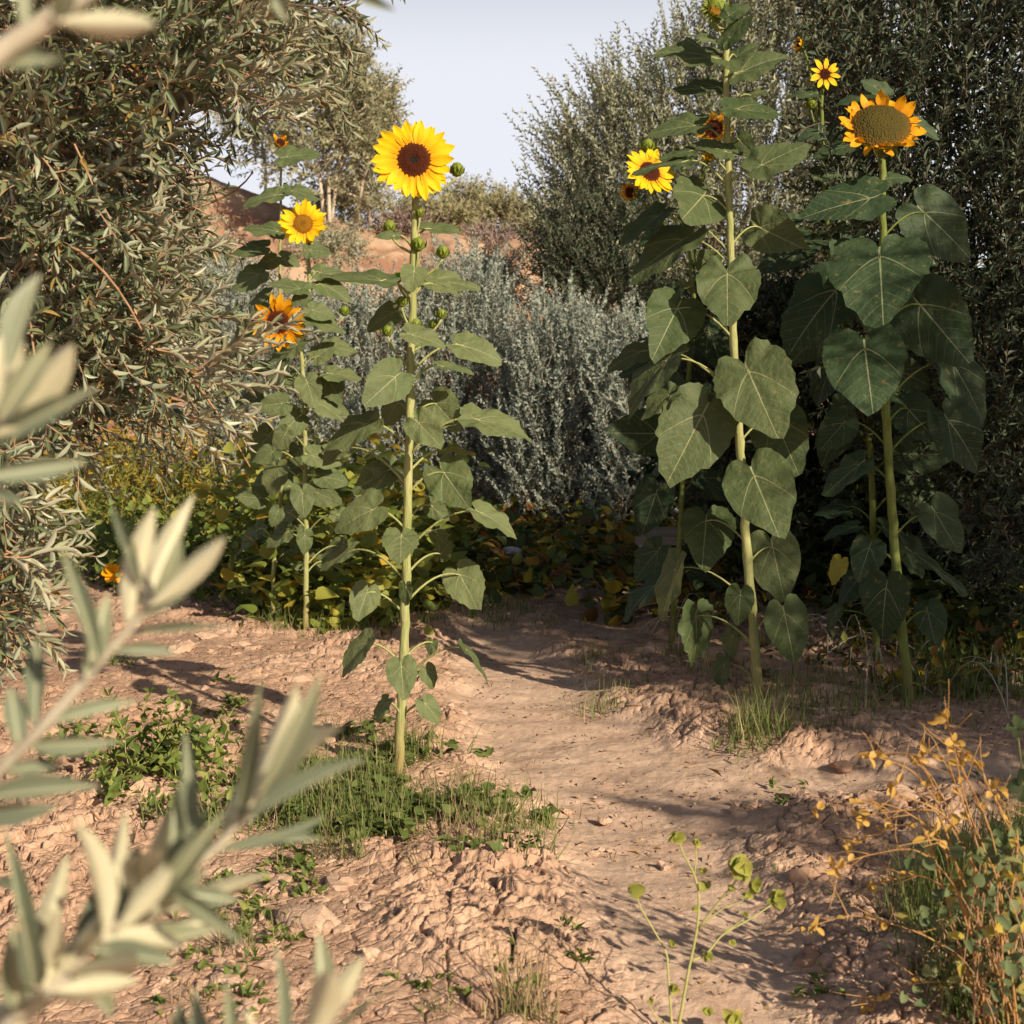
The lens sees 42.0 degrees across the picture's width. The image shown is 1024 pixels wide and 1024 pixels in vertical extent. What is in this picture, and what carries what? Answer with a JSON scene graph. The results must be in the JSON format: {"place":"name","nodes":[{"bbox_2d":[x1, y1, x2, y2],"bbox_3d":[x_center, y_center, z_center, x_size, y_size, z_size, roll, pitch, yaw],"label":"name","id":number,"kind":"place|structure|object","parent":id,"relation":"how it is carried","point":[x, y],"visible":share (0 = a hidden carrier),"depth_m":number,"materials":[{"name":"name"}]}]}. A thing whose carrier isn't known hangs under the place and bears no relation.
{"place":"outdoors","nodes":[
{"label":"outdoors","id":0,"kind":"place"},
{"bbox_2d":[0,274,96,503],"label":"olive branch","id":1,"kind":"object","parent":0,"point":[33,397],"visible":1,"depth_m":0.69,"materials":[{"name":"green plant"}]},
{"bbox_2d":[0,0,155,68],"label":"olive branch","id":2,"kind":"object","parent":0,"point":[17,50],"visible":1,"depth_m":0.60,"materials":[{"name":"green plant"}]},
{"bbox_2d":[0,495,227,826],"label":"olive branch","id":3,"kind":"object","parent":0,"point":[157,577],"visible":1,"depth_m":0.78,"materials":[{"name":"green plant"}]},
{"bbox_2d":[0,672,365,1023],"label":"olive branch","id":4,"kind":"object","parent":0,"point":[42,963],"visible":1,"depth_m":0.75,"materials":[{"name":"green plant"}]},
{"bbox_2d":[167,223,255,307],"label":"scrub bush","id":5,"kind":"object","parent":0,"point":[233,262],"visible":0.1,"depth_m":14.68,"materials":[{"name":"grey plant"}]},
{"bbox_2d":[171,931,391,1023],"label":"olive branch","id":6,"kind":"object","parent":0,"point":[331,994],"visible":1,"depth_m":0.78,"materials":[{"name":"green plant"}]},
{"bbox_2d":[268,0,394,23],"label":"olive branch","id":7,"kind":"object","parent":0,"point":[279,7],"visible":1,"depth_m":0.81,"materials":[{"name":"green plant"}]},
{"bbox_2d":[15,162,812,484],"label":"hillside","id":8,"kind":"structure","parent":0,"point":[235,214],"depth_m":22.58,"materials":[{"name":"brown soil"}]},
{"bbox_2d":[162,171,229,239],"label":"scrub bush","id":9,"kind":"object","parent":8,"relation":"on","point":[208,199],"visible":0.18,"depth_m":17.70,"materials":[{"name":"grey plant"}]},
{"bbox_2d":[179,82,317,189],"bbox_3d":[-4.688,-6.867,23.562,2.658,2.909,2.185,0,5,0],"label":"tree","id":10,"kind":"object","parent":8,"relation":"on","point":[261,151],"visible":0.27,"depth_m":23.34,"materials":[{"name":"green plant"}]},
{"bbox_2d":[245,1,395,231],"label":"tree","id":11,"kind":"object","parent":8,"relation":"on","point":[362,90],"visible":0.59,"depth_m":21.34,"materials":[{"name":"green plant"}]},
{"bbox_2d":[274,212,387,281],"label":"scrub bush","id":12,"kind":"object","parent":8,"relation":"on","point":[333,243],"visible":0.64,"depth_m":19.14,"materials":[{"name":"grey plant"}]},
{"bbox_2d":[289,166,403,224],"bbox_3d":[-3.024,-5.589,24.163,2.112,1.438,2.023,2,5,24],"label":"dry brush","id":13,"kind":"object","parent":8,"relation":"on","point":[342,215],"visible":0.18,"depth_m":23.90,"materials":[{"name":"plant"}]},
{"bbox_2d":[308,63,414,230],"bbox_3d":[-2.502,-6.103,22.544,1.804,3.036,1.718,0,5,0],"label":"tree","id":14,"kind":"object","parent":8,"relation":"on","point":[359,197],"visible":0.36,"depth_m":22.41,"materials":[{"name":"green plant"}]},
{"bbox_2d":[345,202,450,239],"bbox_3d":[-2.023,-5.019,23.676,1.950,0.990,1.914,0,5,0],"label":"dry brush","id":15,"kind":"object","parent":8,"relation":"on","point":[401,222],"visible":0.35,"depth_m":23.30,"materials":[{"name":"grey plant"}]},
{"bbox_2d":[373,185,454,217],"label":"bush","id":16,"kind":"object","parent":8,"relation":"on","point":[408,198],"visible":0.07,"depth_m":26.27,"materials":[{"name":"green plant"}]},
{"bbox_2d":[402,186,491,233],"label":"bush","id":17,"kind":"object","parent":8,"relation":"on","point":[457,215],"visible":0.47,"depth_m":25.23,"materials":[{"name":"green plant"}]},
{"bbox_2d":[436,168,511,231],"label":"bush","id":18,"kind":"object","parent":8,"relation":"on","point":[477,187],"visible":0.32,"depth_m":29.25,"materials":[{"name":"green plant"}]},
{"bbox_2d":[447,231,528,320],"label":"scrub bush","id":19,"kind":"object","parent":8,"relation":"on","point":[510,265],"visible":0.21,"depth_m":14.73,"materials":[{"name":"plant"}]},
{"bbox_2d":[456,215,545,248],"bbox_3d":[-0.289,-4.784,23.635,1.656,1.050,1.861,-3,6,-31],"label":"dry brush","id":20,"kind":"object","parent":8,"relation":"on","point":[491,234],"visible":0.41,"depth_m":23.32,"materials":[{"name":"grey plant"}]},
{"bbox_2d":[467,175,548,234],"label":"bush","id":21,"kind":"object","parent":8,"relation":"on","point":[500,206],"visible":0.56,"depth_m":28.23,"materials":[{"name":"green plant"}]},
{"bbox_2d":[504,189,569,246],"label":"bush","id":22,"kind":"object","parent":8,"relation":"on","point":[521,217],"visible":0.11,"depth_m":27.38,"materials":[{"name":"green plant"}]},
{"bbox_2d":[0,484,1023,1023],"bbox_3d":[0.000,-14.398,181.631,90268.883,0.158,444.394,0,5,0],"label":"ground","id":23,"kind":"structure","parent":0,"point":[414,928],"depth_m":3.83,"materials":[{"name":"soil"}]},
{"bbox_2d":[37,720,98,759],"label":"weed plant","id":24,"kind":"object","parent":23,"relation":"on","point":[77,728],"visible":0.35,"depth_m":4.38,"materials":[{"name":"green plant"}]},
{"bbox_2d":[86,807,105,833],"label":"dry twig","id":25,"kind":"object","parent":23,"relation":"on","point":[94,814],"visible":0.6,"depth_m":3.82,"materials":[{"name":"brown wood"}]},
{"bbox_2d":[101,563,121,592],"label":"flower","id":26,"kind":"object","parent":23,"relation":"on","point":[109,571],"visible":0.92,"depth_m":8.14,"materials":[{"name":"orange plant"}]},
{"bbox_2d":[81,748,159,806],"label":"weed plant","id":27,"kind":"object","parent":23,"relation":"on","point":[113,782],"visible":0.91,"depth_m":3.97,"materials":[{"name":"green plant"}]},
{"bbox_2d":[44,686,199,777],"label":"weed plant","id":28,"kind":"object","parent":23,"relation":"on","point":[178,732],"visible":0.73,"depth_m":4.12,"materials":[{"name":"green plant"}]},
{"bbox_2d":[130,784,181,820],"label":"weed plant","id":29,"kind":"object","parent":23,"relation":"on","point":[149,805],"visible":0.44,"depth_m":3.83,"materials":[{"name":"green plant"}]},
{"bbox_2d":[104,696,241,780],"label":"weed plant","id":30,"kind":"object","parent":23,"relation":"on","point":[198,751],"visible":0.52,"depth_m":4.15,"materials":[{"name":"green plant"}]},
{"bbox_2d":[38,481,317,619],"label":"undergrowth","id":31,"kind":"object","parent":23,"relation":"on","point":[111,544],"visible":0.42,"depth_m":8.54,"materials":[{"name":"green plant"}]},
{"bbox_2d":[5,402,355,553],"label":"yellow weeds","id":32,"kind":"object","parent":23,"relation":"on","point":[122,476],"visible":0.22,"depth_m":10.75,"materials":[{"name":"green plant"}]},
{"bbox_2d":[151,756,235,795],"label":"weed plant","id":33,"kind":"object","parent":23,"relation":"on","point":[202,783],"visible":0.57,"depth_m":4.04,"materials":[{"name":"green plant"}]},
{"bbox_2d":[171,970,220,1005],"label":"grass tuft","id":34,"kind":"object","parent":23,"relation":"on","point":[204,995],"visible":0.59,"depth_m":2.63,"materials":[{"name":"plant"}]},
{"bbox_2d":[0,0,405,690],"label":"olive tree","id":35,"kind":"object","parent":23,"relation":"on","point":[80,212],"visible":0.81,"depth_m":3.60,"materials":[{"name":"green plant"}]},
{"bbox_2d":[287,0,365,21],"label":"bare twig","id":36,"kind":"object","parent":35,"relation":"attached to","point":[320,9],"visible":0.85,"depth_m":3.50,"materials":[{"name":"wood"}]},
{"bbox_2d":[168,698,242,766],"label":"weed plant","id":37,"kind":"object","parent":23,"relation":"on","point":[223,727],"visible":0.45,"depth_m":4.29,"materials":[{"name":"green plant"}]},
{"bbox_2d":[200,785,263,820],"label":"weed plant","id":38,"kind":"object","parent":23,"relation":"on","point":[204,795],"visible":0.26,"depth_m":3.84,"materials":[{"name":"green plant"}]},
{"bbox_2d":[198,894,274,966],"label":"grass tuft","id":39,"kind":"object","parent":23,"relation":"on","point":[239,935],"visible":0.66,"depth_m":2.85,"materials":[{"name":"green plant"}]},
{"bbox_2d":[176,229,327,530],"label":"silver shrub","id":40,"kind":"object","parent":23,"relation":"on","point":[243,298],"visible":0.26,"depth_m":11.43,"materials":[{"name":"green plant"}]},
{"bbox_2d":[229,134,320,616],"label":"sunflower","id":41,"kind":"object","parent":23,"relation":"on","point":[250,277],"visible":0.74,"depth_m":6.89,"materials":[{"name":"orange plant"}]},
{"bbox_2d":[251,198,361,628],"bbox_3d":[-1.030,-0.444,6.716,0.568,2.219,0.414,0,5,0],"label":"sunflower","id":42,"kind":"object","parent":23,"relation":"on","point":[320,393],"visible":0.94,"depth_m":6.63,"materials":[{"name":"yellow plant"}]},
{"bbox_2d":[158,428,516,634],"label":"undergrowth","id":43,"kind":"object","parent":23,"relation":"on","point":[329,591],"visible":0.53,"depth_m":7.32,"materials":[{"name":"green plant"}]},
{"bbox_2d":[258,245,434,505],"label":"silver shrub","id":44,"kind":"object","parent":23,"relation":"on","point":[356,318],"visible":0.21,"depth_m":11.59,"materials":[{"name":"green plant"}]},
{"bbox_2d":[325,814,369,863],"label":"grass tuft","id":45,"kind":"object","parent":23,"relation":"on","point":[359,851],"visible":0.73,"depth_m":3.44,"materials":[{"name":"green plant"}]},
{"bbox_2d":[134,696,580,880],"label":"grass","id":46,"kind":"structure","parent":23,"relation":"on","point":[341,802],"depth_m":3.82,"materials":[{"name":"green plant"}]},
{"bbox_2d":[320,120,530,773],"bbox_3d":[-0.279,-0.151,4.121,0.685,2.067,0.409,0,5,0],"label":"sunflower","id":47,"kind":"object","parent":23,"relation":"on","point":[415,159],"visible":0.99,"depth_m":4.11,"materials":[{"name":"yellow plant"}]},
{"bbox_2d":[420,889,431,893],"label":"stone","id":48,"kind":"object","parent":23,"relation":"on","point":[423,891],"visible":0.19,"depth_m":3.09,"materials":[{"name":"beige stone"}]},
{"bbox_2d":[413,989,454,1023],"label":"grass tuft","id":49,"kind":"object","parent":23,"relation":"on","point":[432,1006],"visible":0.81,"depth_m":2.58,"materials":[{"name":"plant"}]},
{"bbox_2d":[411,774,505,844],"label":"grass tuft","id":50,"kind":"object","parent":23,"relation":"on","point":[456,819],"visible":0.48,"depth_m":3.63,"materials":[{"name":"green plant"}]},
{"bbox_2d":[384,221,540,522],"bbox_3d":[-0.448,-1.172,12.090,1.692,2.969,1.851,-2,5,-24],"label":"silver shrub","id":51,"kind":"object","parent":23,"relation":"on","point":[461,320],"visible":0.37,"depth_m":11.78,"materials":[{"name":"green plant"}]},
{"bbox_2d":[467,988,494,1010],"bbox_3d":[-0.059,0.957,2.615,0.049,0.042,0.074,2,5,22],"label":"stone","id":52,"kind":"object","parent":23,"relation":"on","point":[478,994],"visible":0.86,"depth_m":2.60,"materials":[{"name":"beige stone"}]},
{"bbox_2d":[476,975,558,1023],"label":"grass tuft","id":53,"kind":"object","parent":23,"relation":"on","point":[512,1010],"visible":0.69,"depth_m":2.55,"materials":[{"name":"green plant"}]},
{"bbox_2d":[448,892,593,1023],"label":"grass tuft","id":54,"kind":"object","parent":23,"relation":"on","point":[531,980],"visible":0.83,"depth_m":2.56,"materials":[{"name":"green plant"}]},
{"bbox_2d":[491,796,555,846],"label":"grass tuft","id":55,"kind":"object","parent":23,"relation":"on","point":[528,826],"visible":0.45,"depth_m":3.66,"materials":[{"name":"green plant"}]},
{"bbox_2d":[522,962,547,977],"bbox_3d":[0.046,0.947,2.731,0.056,0.044,0.050,0,5,0],"label":"stone","id":56,"kind":"object","parent":23,"relation":"on","point":[534,966],"visible":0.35,"depth_m":2.72,"materials":[{"name":"beige stone"}]},
{"bbox_2d":[98,653,981,1018],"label":"stones","id":57,"kind":"object","parent":23,"relation":"on","point":[248,987],"visible":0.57,"depth_m":2.94,"materials":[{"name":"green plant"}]},
{"bbox_2d":[456,267,625,527],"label":"silver shrub","id":58,"kind":"object","parent":23,"relation":"on","point":[542,370],"visible":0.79,"depth_m":11.17,"materials":[{"name":"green plant"}]},
{"bbox_2d":[81,634,1023,1023],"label":"leaf litter","id":59,"kind":"object","parent":23,"relation":"on","point":[565,1012],"visible":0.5,"depth_m":4.27,"materials":[{"name":"plant"}]},
{"bbox_2d":[118,627,1023,1023],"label":"soil clods","id":60,"kind":"object","parent":23,"relation":"on","point":[314,919],"visible":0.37,"depth_m":3.21,"materials":[{"name":"brown soil"}]},
{"bbox_2d":[578,642,606,661],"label":"grass tuft","id":61,"kind":"object","parent":23,"relation":"on","point":[592,653],"visible":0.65,"depth_m":6.11,"materials":[{"name":"green plant"}]},
{"bbox_2d":[503,146,688,505],"bbox_3d":[1.108,-1.683,13.193,2.456,3.801,2.353,0,5,0],"label":"tamarisk bush","id":62,"kind":"object","parent":23,"relation":"on","point":[566,242],"visible":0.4,"depth_m":12.65,"materials":[{"name":"green plant"}]},
{"bbox_2d":[560,681,636,721],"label":"grass tuft","id":63,"kind":"object","parent":23,"relation":"on","point":[598,705],"visible":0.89,"depth_m":5.25,"materials":[{"name":"green plant"}]},
{"bbox_2d":[440,488,768,625],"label":"creeper","id":64,"kind":"object","parent":23,"relation":"on","point":[538,540],"visible":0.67,"depth_m":8.17,"materials":[{"name":"green plant"}]},
{"bbox_2d":[503,546,521,556],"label":"white stone","id":65,"kind":"object","parent":64,"relation":"on","point":[510,550],"visible":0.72,"depth_m":8.62,"materials":[{"name":"white stone"}]},
{"bbox_2d":[553,280,678,525],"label":"silver shrub","id":66,"kind":"object","parent":23,"relation":"on","point":[614,453],"visible":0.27,"depth_m":10.84,"materials":[{"name":"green plant"}]},
{"bbox_2d":[239,592,1023,761],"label":"grass","id":67,"kind":"structure","parent":23,"relation":"on","point":[953,688],"depth_m":5.40,"materials":[{"name":"green plant"}]},
{"bbox_2d":[603,670,659,695],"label":"grass tuft","id":68,"kind":"object","parent":23,"relation":"on","point":[646,681],"visible":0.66,"depth_m":5.46,"materials":[{"name":"green plant"}]},
{"bbox_2d":[606,110,732,642],"bbox_3d":[0.778,-0.614,6.422,0.679,2.588,0.499,0,5,0],"label":"sunflower","id":69,"kind":"object","parent":23,"relation":"on","point":[652,503],"visible":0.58,"depth_m":6.43,"materials":[{"name":"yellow plant"}]},
{"bbox_2d":[660,690,688,697],"bbox_3d":[0.628,0.738,5.227,0.096,0.096,0.109,-4,6,-40],"label":"stone","id":70,"kind":"object","parent":23,"relation":"on","point":[676,691],"visible":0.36,"depth_m":5.19,"materials":[{"name":"beige stone"}]},
{"bbox_2d":[611,312,754,580],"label":"dark shrub","id":71,"kind":"object","parent":23,"relation":"on","point":[637,476],"visible":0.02,"depth_m":8.60,"materials":[{"name":"green plant"}]},
{"bbox_2d":[487,0,900,312],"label":"grey shrub","id":72,"kind":"object","parent":23,"relation":"on","point":[623,137],"visible":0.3,"depth_m":12.90,"materials":[{"name":"green plant"}]},
{"bbox_2d":[628,831,786,1023],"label":"wildflower","id":73,"kind":"object","parent":23,"relation":"on","point":[740,866],"visible":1,"depth_m":2.52,"materials":[{"name":"green plant"}]},
{"bbox_2d":[607,0,811,698],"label":"sunflower","id":74,"kind":"object","parent":23,"relation":"on","point":[756,392],"visible":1,"depth_m":5.03,"materials":[{"name":"green plant"}]},
{"bbox_2d":[635,527,852,590],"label":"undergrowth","id":75,"kind":"object","parent":23,"relation":"on","point":[668,535],"visible":0.18,"depth_m":7.92,"materials":[{"name":"green plant"}]},
{"bbox_2d":[719,680,803,748],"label":"grass tuft","id":76,"kind":"object","parent":23,"relation":"on","point":[747,723],"visible":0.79,"depth_m":4.67,"materials":[{"name":"green plant"}]},
{"bbox_2d":[754,860,786,880],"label":"grass tuft","id":77,"kind":"object","parent":23,"relation":"on","point":[772,870],"visible":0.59,"depth_m":3.36,"materials":[{"name":"green plant"}]},
{"bbox_2d":[673,258,896,600],"bbox_3d":[1.622,-0.421,7.791,1.471,2.206,1.590,0,5,0],"label":"dark shrub","id":78,"kind":"object","parent":23,"relation":"on","point":[799,522],"visible":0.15,"depth_m":7.46,"materials":[{"name":"green plant"}]},
{"bbox_2d":[788,864,809,885],"bbox_3d":[0.716,0.910,3.310,0.054,0.065,0.074,2,5,22],"label":"stone","id":79,"kind":"object","parent":23,"relation":"on","point":[801,875],"visible":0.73,"depth_m":3.29,"materials":[{"name":"beige stone"}]},
{"bbox_2d":[795,943,820,967],"bbox_3d":[0.645,0.960,2.867,0.088,0.074,0.059,-3,6,-32],"label":"stone","id":80,"kind":"object","parent":23,"relation":"on","point":[809,956],"visible":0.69,"depth_m":2.85,"materials":[{"name":"brown stone"}]},
{"bbox_2d":[786,704,856,714],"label":"dry twig","id":81,"kind":"object","parent":23,"relation":"on","point":[818,708],"visible":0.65,"depth_m":5.03,"materials":[{"name":"brown wood"}]},
{"bbox_2d":[622,0,1023,650],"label":"dark olive tree","id":82,"kind":"object","parent":23,"relation":"on","point":[988,152],"visible":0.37,"depth_m":5.82,"materials":[{"name":"green plant"}]},
{"bbox_2d":[758,866,890,936],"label":"dry twig","id":83,"kind":"object","parent":23,"relation":"on","point":[797,927],"visible":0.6,"depth_m":3.02,"materials":[{"name":"brown wood"}]},
{"bbox_2d":[637,564,1023,718],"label":"undergrowth","id":84,"kind":"object","parent":23,"relation":"on","point":[999,643],"visible":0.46,"depth_m":5.83,"materials":[{"name":"green plant"}]},
{"bbox_2d":[829,760,854,772],"bbox_3d":[1.080,0.831,4.356,0.082,0.036,0.065,-2,5,-24],"label":"stone","id":85,"kind":"object","parent":23,"relation":"on","point":[844,766],"visible":1,"depth_m":4.34,"materials":[{"name":"brown stone"}]},
{"bbox_2d":[832,953,856,974],"bbox_3d":[0.718,0.957,2.810,0.107,0.045,0.072,-1,5,-11],"label":"stone","id":86,"kind":"object","parent":23,"relation":"on","point":[842,964],"visible":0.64,"depth_m":2.79,"materials":[{"name":"beige stone"}]},
{"bbox_2d":[832,937,863,948],"bbox_3d":[0.731,0.944,2.882,0.082,0.055,0.079,0,5,0],"label":"stone","id":87,"kind":"object","parent":23,"relation":"on","point":[847,940],"visible":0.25,"depth_m":2.86,"materials":[{"name":"beige stone"}]},
{"bbox_2d":[756,37,951,661],"bbox_3d":[1.506,-0.659,5.806,0.922,2.769,0.526,0,5,0],"label":"sunflower","id":88,"kind":"object","parent":23,"relation":"on","point":[822,389],"visible":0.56,"depth_m":5.74,"materials":[{"name":"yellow plant"}]},
{"bbox_2d":[780,79,986,703],"bbox_3d":[1.460,-0.420,4.982,0.835,2.429,0.635,0,5,0],"label":"sunflower","id":89,"kind":"object","parent":23,"relation":"on","point":[869,282],"visible":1,"depth_m":5.07,"materials":[{"name":"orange plant"}]},
{"bbox_2d":[791,510,1023,676],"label":"undergrowth","id":90,"kind":"object","parent":23,"relation":"on","point":[927,583],"visible":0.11,"depth_m":6.24,"materials":[{"name":"green plant"}]},
{"bbox_2d":[801,679,1023,1023],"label":"orange stem shrub","id":91,"kind":"object","parent":23,"relation":"on","point":[977,906],"visible":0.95,"depth_m":2.45,"materials":[{"name":"green leaf"},{"name":"orange twig"},{"name":"amber leaf"}]},
{"bbox_2d":[806,250,1023,603],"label":"dark shrub","id":92,"kind":"object","parent":23,"relation":"on","point":[911,526],"visible":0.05,"depth_m":7.11,"materials":[{"name":"green plant"}]},
{"bbox_2d":[826,764,1023,1023],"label":"grass","id":93,"kind":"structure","parent":23,"relation":"on","point":[918,890],"depth_m":2.94,"materials":[{"name":"green plant"}]},
{"bbox_2d":[1005,715,1023,853],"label":"mallow stalk","id":94,"kind":"object","parent":23,"relation":"on","point":[1015,726],"visible":0.81,"depth_m":3.30,"materials":[{"name":"green plant"}]},
{"bbox_2d":[0,0,1023,269],"label":"sky","id":95,"kind":"structure","parent":0,"point":[470,62],"materials":[{"name":"white"}]}
]}

